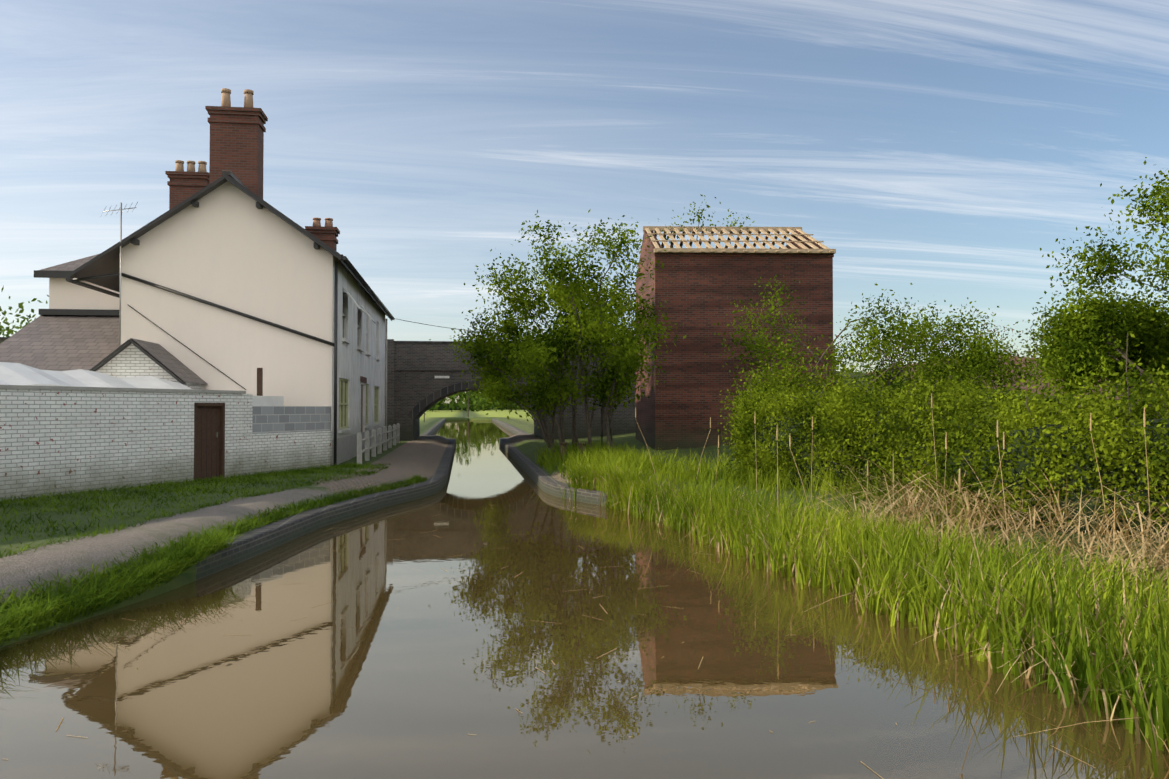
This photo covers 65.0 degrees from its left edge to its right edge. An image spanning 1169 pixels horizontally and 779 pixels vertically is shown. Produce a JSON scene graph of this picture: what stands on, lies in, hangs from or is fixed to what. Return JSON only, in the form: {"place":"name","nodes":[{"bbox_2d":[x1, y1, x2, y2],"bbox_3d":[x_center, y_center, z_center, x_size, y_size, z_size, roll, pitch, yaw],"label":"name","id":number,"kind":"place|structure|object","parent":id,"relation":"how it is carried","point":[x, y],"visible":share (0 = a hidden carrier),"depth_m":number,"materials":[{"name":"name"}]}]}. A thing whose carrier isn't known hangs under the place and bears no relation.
{"place":"outdoors","nodes":[
{"label":"outdoors","id":0,"kind":"place"},
{"bbox_2d":[3,457,1094,778],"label":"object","id":1,"kind":"object","parent":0,"point":[543,621],"visible":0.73,"depth_m":8.57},
{"bbox_2d":[0,420,1168,778],"bbox_3d":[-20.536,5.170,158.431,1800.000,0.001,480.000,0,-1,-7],"label":"water","id":2,"kind":"structure","parent":0,"point":[426,666],"depth_m":7.30,"materials":[{"name":"brown liquid"}]},
{"bbox_2d":[557,456,1168,776],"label":"green reeds","id":3,"kind":"object","parent":2,"relation":"on","point":[1028,592],"visible":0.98,"depth_m":8.88,"materials":[{"name":"green plant"}]},
{"bbox_2d":[559,446,1168,755],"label":"dry reeds","id":4,"kind":"object","parent":2,"relation":"on","point":[1162,561],"visible":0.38,"depth_m":10.82,"materials":[{"name":"beige plant"}]},
{"bbox_2d":[635,393,1151,579],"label":"bulrush reeds","id":5,"kind":"object","parent":2,"relation":"on","point":[1144,419],"visible":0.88,"depth_m":11.78,"materials":[{"name":"plant"}]},
{"bbox_2d":[0,355,1168,647],"bbox_3d":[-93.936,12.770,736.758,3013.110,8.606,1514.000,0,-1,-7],"label":"ground","id":6,"kind":"structure","parent":0,"point":[428,453],"depth_m":15.25,"materials":[{"name":"soil"}]},
{"bbox_2d":[0,362,283,405],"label":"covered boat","id":7,"kind":"object","parent":6,"relation":"on","point":[16,374],"visible":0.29,"depth_m":19.60,"materials":[{"name":"white fabric"}]},
{"bbox_2d":[0,385,331,500],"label":"brick wall","id":8,"kind":"structure","parent":6,"relation":"on","point":[57,439],"depth_m":19.12,"materials":[{"name":"white brick"}]},
{"bbox_2d":[0,88,394,466],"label":"house","id":9,"kind":"structure","parent":6,"relation":"on","point":[221,274],"depth_m":25.39,"materials":[{"name":"beige paint"}]},
{"bbox_2d":[388,317,554,335],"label":"overhead wire","id":10,"kind":"object","parent":9,"relation":"attached to","point":[437,326],"visible":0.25,"depth_m":41.66,"materials":[{"name":"black paint"}]},
{"bbox_2d":[0,462,432,649],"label":"bank grass","id":11,"kind":"structure","parent":6,"relation":"on","point":[203,545],"depth_m":12.09,"materials":[{"name":"green plant"}]},
{"bbox_2d":[0,285,522,421],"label":"trees","id":12,"kind":"object","parent":6,"relation":"on","point":[7,329],"depth_m":45.04,"materials":[{"name":"green plant"}]},
{"bbox_2d":[357,423,399,463],"bbox_3d":[-7.499,1.893,34.162,0.140,1.040,15.620,0,-1,-7],"label":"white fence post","id":13,"kind":"object","parent":6,"relation":"on","point":[396,433],"visible":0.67,"depth_m":32.31,"materials":[{"name":"paint"}]},
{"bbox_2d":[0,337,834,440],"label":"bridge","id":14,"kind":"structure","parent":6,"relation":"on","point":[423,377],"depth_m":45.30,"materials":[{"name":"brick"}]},
{"bbox_2d":[429,403,524,410],"bbox_3d":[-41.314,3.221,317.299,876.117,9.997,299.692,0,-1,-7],"label":"distant hedgerow","id":15,"kind":"object","parent":6,"relation":"on","point":[441,407],"depth_m":465.74,"materials":[{"name":"green plant"}]},
{"bbox_2d":[429,209,685,454],"bbox_3d":[-1.298,-1.408,35.037,8.702,7.753,20.711,0,-1,-7],"label":"tree clump by bridge","id":16,"kind":"object","parent":6,"relation":"on","point":[541,348],"depth_m":28.44,"materials":[{"name":"green plant"}]},
{"bbox_2d":[559,443,585,461],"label":"bollards","id":17,"kind":"object","parent":6,"relation":"on","point":[579,444],"visible":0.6,"depth_m":27.44,"materials":[{"name":"brown wood"}]},
{"bbox_2d":[428,360,876,411],"bbox_3d":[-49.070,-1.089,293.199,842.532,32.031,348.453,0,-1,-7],"label":"distant tree line leaves","id":18,"kind":"object","parent":6,"relation":"on","point":[461,405],"depth_m":339.97,"materials":[{"name":"green plant"}]},
{"bbox_2d":[635,230,833,450],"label":"brick store","id":19,"kind":"structure","parent":6,"relation":"on","point":[680,409],"depth_m":32.84,"materials":[{"name":"brown brick"}]},
{"bbox_2d":[658,194,754,247],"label":"roof saplings","id":20,"kind":"object","parent":19,"relation":"attached to","point":[693,220],"depth_m":36.82,"materials":[{"name":"green plant"}]},
{"bbox_2d":[634,226,835,285],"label":"brick store roof timbers","id":21,"kind":"object","parent":19,"relation":"attached to","point":[756,231],"visible":0.6,"depth_m":34.92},
{"bbox_2d":[531,436,1038,553],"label":"bank grass","id":22,"kind":"structure","parent":6,"relation":"on","point":[595,452],"depth_m":19.18,"materials":[{"name":"green plant"}]},
{"bbox_2d":[704,274,1051,410],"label":"shrubs by store","id":23,"kind":"object","parent":6,"relation":"on","point":[977,353],"depth_m":26.89,"materials":[{"name":"green plant"}]},
{"bbox_2d":[705,333,1168,546],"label":"hedge","id":24,"kind":"object","parent":6,"relation":"on","point":[848,407],"depth_m":13.70,"materials":[{"name":"green plant"}]},
{"bbox_2d":[835,320,1055,372],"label":"scrub leaves","id":25,"kind":"object","parent":6,"relation":"on","point":[952,346],"visible":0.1,"depth_m":70.15,"materials":[{"name":"green plant"}]},
{"bbox_2d":[833,318,1059,404],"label":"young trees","id":26,"kind":"object","parent":6,"relation":"on","point":[877,374],"depth_m":37.99,"materials":[{"name":"green plant"}]},
{"bbox_2d":[835,371,1122,410],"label":"road embankment","id":27,"kind":"structure","parent":6,"relation":"on","point":[852,375],"depth_m":50.02,"materials":[{"name":"green plant"}]},
{"bbox_2d":[1004,157,1168,418],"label":"tree","id":28,"kind":"object","parent":6,"relation":"on","point":[1071,331],"depth_m":22.28,"materials":[{"name":"green plant"}]},
{"bbox_2d":[0,0,1168,402],"label":"sky","id":29,"kind":"structure","parent":0,"point":[937,146],"materials":[{"name":"blue"}]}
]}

